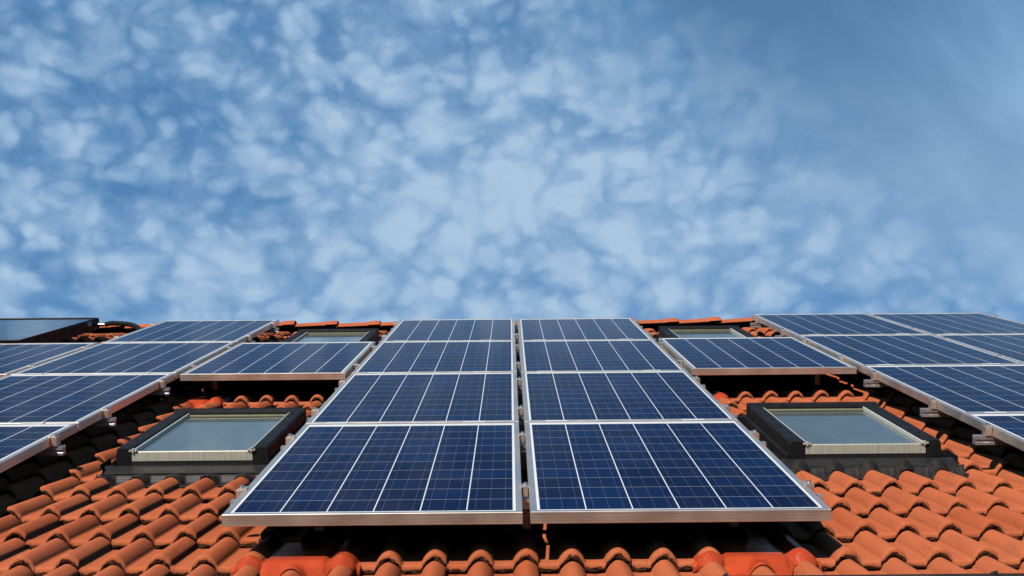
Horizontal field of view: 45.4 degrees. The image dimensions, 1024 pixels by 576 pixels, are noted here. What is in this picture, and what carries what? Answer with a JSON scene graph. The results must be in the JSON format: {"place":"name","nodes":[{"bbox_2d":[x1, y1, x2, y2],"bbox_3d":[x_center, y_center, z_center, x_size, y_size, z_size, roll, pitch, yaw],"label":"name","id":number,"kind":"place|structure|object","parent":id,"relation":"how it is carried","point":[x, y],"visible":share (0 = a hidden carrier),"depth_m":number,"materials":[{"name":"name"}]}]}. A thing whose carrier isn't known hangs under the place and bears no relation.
{"place":"outdoors","nodes":[
{"label":"outdoors","id":0,"kind":"place"},
{"bbox_2d":[0,0,1023,324],"label":"sky","id":1,"kind":"structure","parent":0,"point":[301,161],"materials":[{"name":"blue"}]},
{"label":"ground","id":2,"kind":"structure","parent":0,"visible":0},
{"bbox_2d":[0,317,1023,575],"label":"roof","id":3,"kind":"structure","parent":2,"relation":"on","point":[146,485],"depth_m":4.77,"materials":[{"name":"ceramic"}]},
{"bbox_2d":[0,317,98,342],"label":"thermal collector","id":4,"kind":"object","parent":3,"relation":"on","point":[33,330],"visible":0.72,"depth_m":10.06,"materials":[{"name":"blue glass"}]},
{"bbox_2d":[96,321,141,329],"bbox_3d":[-3.399,0.377,10.663,0.476,0.216,0.091,-6,-27,11],"label":"insulated hose","id":5,"kind":"object","parent":4,"relation":"attached to","point":[122,323],"visible":0.72,"depth_m":10.70,"materials":[{"name":"black plastic"}]},
{"bbox_2d":[33,433,65,455],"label":"mounting rail","id":6,"kind":"object","parent":3,"relation":"attached to","point":[55,448],"visible":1,"depth_m":5.34,"materials":[{"name":"metal"}]},
{"bbox_2d":[0,422,77,472],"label":"solar panel","id":7,"kind":"object","parent":6,"relation":"attached to","point":[21,442],"visible":1,"depth_m":5.34,"materials":[{"name":"glass"}]},
{"bbox_2d":[88,407,115,426],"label":"mounting rail","id":8,"kind":"object","parent":3,"relation":"attached to","point":[108,419],"visible":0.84,"depth_m":6.03,"materials":[{"name":"metal"}]},
{"bbox_2d":[0,372,175,430],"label":"solar panel","id":9,"kind":"object","parent":8,"relation":"attached to","point":[82,400],"visible":0.99,"depth_m":6.55,"materials":[{"name":"glass"}]},
{"bbox_2d":[147,378,170,394],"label":"mounting rail","id":10,"kind":"object","parent":3,"relation":"attached to","point":[163,389],"visible":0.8,"depth_m":7.00,"materials":[{"name":"metal"}]},
{"bbox_2d":[113,334,254,342],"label":"mounting rail","id":11,"kind":"object","parent":3,"relation":"attached to","point":[249,337],"visible":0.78,"depth_m":9.35,"materials":[{"name":"metal"}]},
{"bbox_2d":[105,319,279,343],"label":"solar panel","id":12,"kind":"object","parent":11,"relation":"attached to","point":[238,331],"visible":0.88,"depth_m":9.74,"materials":[{"name":"glass"}]},
{"bbox_2d":[151,322,278,332],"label":"mounting rail","id":13,"kind":"object","parent":3,"relation":"attached to","point":[273,329],"visible":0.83,"depth_m":10.32,"materials":[{"name":"metal"}]},
{"bbox_2d":[81,337,946,365],"bbox_3d":[0.024,0.466,8.700,8.202,0.192,0.103,0,4,0],"label":"mounting rail","id":14,"kind":"object","parent":3,"relation":"attached to","point":[517,345],"visible":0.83,"depth_m":8.66,"materials":[{"name":"metal"}]},
{"bbox_2d":[27,354,1003,390],"bbox_3d":[0.026,0.534,7.732,8.202,0.192,0.103,0,4,0],"label":"mounting rail","id":15,"kind":"object","parent":3,"relation":"attached to","point":[518,363],"visible":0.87,"depth_m":7.69,"materials":[{"name":"metal"}]},
{"bbox_2d":[0,343,98,377],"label":"solar panel","id":16,"kind":"object","parent":15,"relation":"attached to","point":[16,357],"visible":0.77,"depth_m":8.38,"materials":[{"name":"glass"}]},
{"bbox_2d":[13,341,236,378],"bbox_3d":[-2.515,0.472,8.178,0.992,0.043,1.666,0,4,0],"label":"solar panel","id":17,"kind":"object","parent":15,"relation":"attached to","point":[177,358],"visible":0.93,"depth_m":8.06,"materials":[{"name":"glass"}]},
{"bbox_2d":[180,341,374,380],"bbox_3d":[-1.498,0.475,8.172,0.992,0.040,1.650,0,4,0],"label":"solar panel","id":18,"kind":"object","parent":15,"relation":"attached to","point":[292,361],"visible":0.98,"depth_m":7.88,"materials":[{"name":"glass"}]},
{"bbox_2d":[352,340,516,372],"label":"solar panel","id":19,"kind":"object","parent":15,"relation":"attached to","point":[434,356],"visible":0.91,"depth_m":8.05,"materials":[{"name":"glass"}]},
{"bbox_2d":[519,339,684,371],"bbox_3d":[0.549,0.457,8.183,0.992,0.043,1.666,0,4,0],"label":"solar panel","id":20,"kind":"object","parent":15,"relation":"attached to","point":[596,355],"visible":0.96,"depth_m":8.06,"materials":[{"name":"glass"}]},
{"bbox_2d":[658,337,856,374],"bbox_3d":[1.573,0.442,8.176,0.992,0.040,1.650,0,4,0],"label":"solar panel","id":21,"kind":"object","parent":15,"relation":"attached to","point":[746,356],"visible":0.98,"depth_m":7.88,"materials":[{"name":"glass"}]},
{"bbox_2d":[796,333,1023,371],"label":"solar panel","id":22,"kind":"object","parent":15,"relation":"attached to","point":[857,351],"visible":0.94,"depth_m":8.06,"materials":[{"name":"glass"}]},
{"bbox_2d":[933,333,1023,362],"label":"solar panel","id":23,"kind":"object","parent":15,"relation":"attached to","point":[1010,346],"visible":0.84,"depth_m":8.47,"materials":[{"name":"glass"}]},
{"bbox_2d":[391,320,642,339],"bbox_3d":[0.041,0.358,10.358,2.122,0.171,0.103,0,4,0],"label":"mounting rail","id":24,"kind":"object","parent":3,"relation":"attached to","point":[516,328],"visible":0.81,"depth_m":10.31,"materials":[{"name":"metal"}]},
{"bbox_2d":[379,332,655,350],"bbox_3d":[0.042,0.427,9.390,2.122,0.171,0.103,0,4,0],"label":"mounting rail","id":25,"kind":"object","parent":3,"relation":"attached to","point":[517,334],"visible":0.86,"depth_m":9.35,"materials":[{"name":"metal"}]},
{"bbox_2d":[382,319,514,340],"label":"solar panel","id":26,"kind":"object","parent":25,"relation":"attached to","point":[449,329],"visible":0.9,"depth_m":9.74,"materials":[{"name":"glass"}]},
{"bbox_2d":[518,318,652,339],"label":"solar panel","id":27,"kind":"object","parent":25,"relation":"attached to","point":[581,329],"visible":0.84,"depth_m":9.74,"materials":[{"name":"glass"}]},
{"bbox_2d":[335,376,705,405],"bbox_3d":[0.047,0.594,7.043,2.122,0.171,0.103,0,4,0],"label":"mounting rail","id":28,"kind":"object","parent":3,"relation":"attached to","point":[519,389],"visible":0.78,"depth_m":7.00,"materials":[{"name":"metal"}]},
{"bbox_2d":[307,404,736,438],"bbox_3d":[0.049,0.663,6.075,2.122,0.171,0.103,0,4,0],"label":"mounting rail","id":29,"kind":"object","parent":3,"relation":"attached to","point":[520,408],"visible":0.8,"depth_m":6.03,"materials":[{"name":"metal"}]},
{"bbox_2d":[306,371,518,423],"bbox_3d":[-0.466,0.584,6.524,0.992,0.044,1.666,0,4,0],"label":"solar panel","id":30,"kind":"object","parent":29,"relation":"attached to","point":[451,397],"visible":0.95,"depth_m":6.37,"materials":[{"name":"glass"}]},
{"bbox_2d":[521,370,736,428],"bbox_3d":[0.553,0.575,6.525,0.992,0.043,1.666,0,4,0],"label":"solar panel","id":31,"kind":"object","parent":29,"relation":"attached to","point":[651,395],"visible":0.93,"depth_m":6.37,"materials":[{"name":"glass"}]},
{"bbox_2d":[280,430,765,469],"bbox_3d":[0.050,0.712,5.385,2.122,0.171,0.103,0,4,0],"label":"mounting rail","id":32,"kind":"object","parent":3,"relation":"attached to","point":[523,459],"visible":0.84,"depth_m":5.34,"materials":[{"name":"metal"}]},
{"bbox_2d":[230,480,822,530],"bbox_3d":[0.052,0.781,4.417,2.122,0.171,0.103,0,4,0],"label":"mounting rail","id":33,"kind":"object","parent":3,"relation":"attached to","point":[525,486],"visible":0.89,"depth_m":4.37,"materials":[{"name":"metal"}]},
{"bbox_2d":[222,421,522,526],"bbox_3d":[-0.463,0.702,4.866,0.992,0.043,1.666,0,4,0],"label":"solar panel","id":34,"kind":"object","parent":33,"relation":"attached to","point":[354,474],"visible":1,"depth_m":4.54,"materials":[{"name":"glass"}]},
{"bbox_2d":[525,419,830,523],"bbox_3d":[0.556,0.693,4.867,0.992,0.044,1.666,0,4,0],"label":"solar panel","id":35,"kind":"object","parent":33,"relation":"attached to","point":[692,470],"visible":1,"depth_m":4.55,"materials":[{"name":"glass"}]},
{"bbox_2d":[775,327,914,336],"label":"mounting rail","id":36,"kind":"object","parent":3,"relation":"attached to","point":[782,332],"visible":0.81,"depth_m":9.35,"materials":[{"name":"metal"}]},
{"bbox_2d":[752,313,929,337],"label":"solar panel","id":37,"kind":"object","parent":36,"relation":"attached to","point":[794,325],"visible":0.89,"depth_m":9.74,"materials":[{"name":"glass"}]},
{"bbox_2d":[866,313,1023,333],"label":"solar panel","id":38,"kind":"object","parent":36,"relation":"attached to","point":[958,323],"visible":0.81,"depth_m":9.80,"materials":[{"name":"glass"}]},
{"bbox_2d":[750,314,997,327],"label":"mounting rail","id":39,"kind":"object","parent":3,"relation":"attached to","point":[756,324],"visible":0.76,"depth_m":10.32,"materials":[{"name":"metal"}]},
{"bbox_2d":[863,370,922,402],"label":"mounting rail","id":40,"kind":"object","parent":3,"relation":"attached to","point":[873,382],"visible":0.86,"depth_m":7.01,"materials":[{"name":"metal"}]},
{"bbox_2d":[920,398,951,416],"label":"mounting rail","id":41,"kind":"object","parent":3,"relation":"attached to","point":[931,410],"visible":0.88,"depth_m":6.04,"materials":[{"name":"metal"}]},
{"bbox_2d":[861,363,1023,420],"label":"solar panel","id":42,"kind":"object","parent":41,"relation":"attached to","point":[957,391],"visible":1,"depth_m":6.58,"materials":[{"name":"glass"}]},
{"bbox_2d":[972,423,1009,444],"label":"mounting rail","id":43,"kind":"object","parent":3,"relation":"attached to","point":[986,438],"visible":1,"depth_m":5.35,"materials":[{"name":"metal"}]},
{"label":"mounting rail","id":44,"kind":"object","parent":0,"visible":0},
{"bbox_2d":[963,412,1023,450],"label":"solar panel","id":45,"kind":"object","parent":44,"relation":"attached to","point":[1008,428],"visible":1,"depth_m":5.45,"materials":[{"name":"glass"}]}
]}

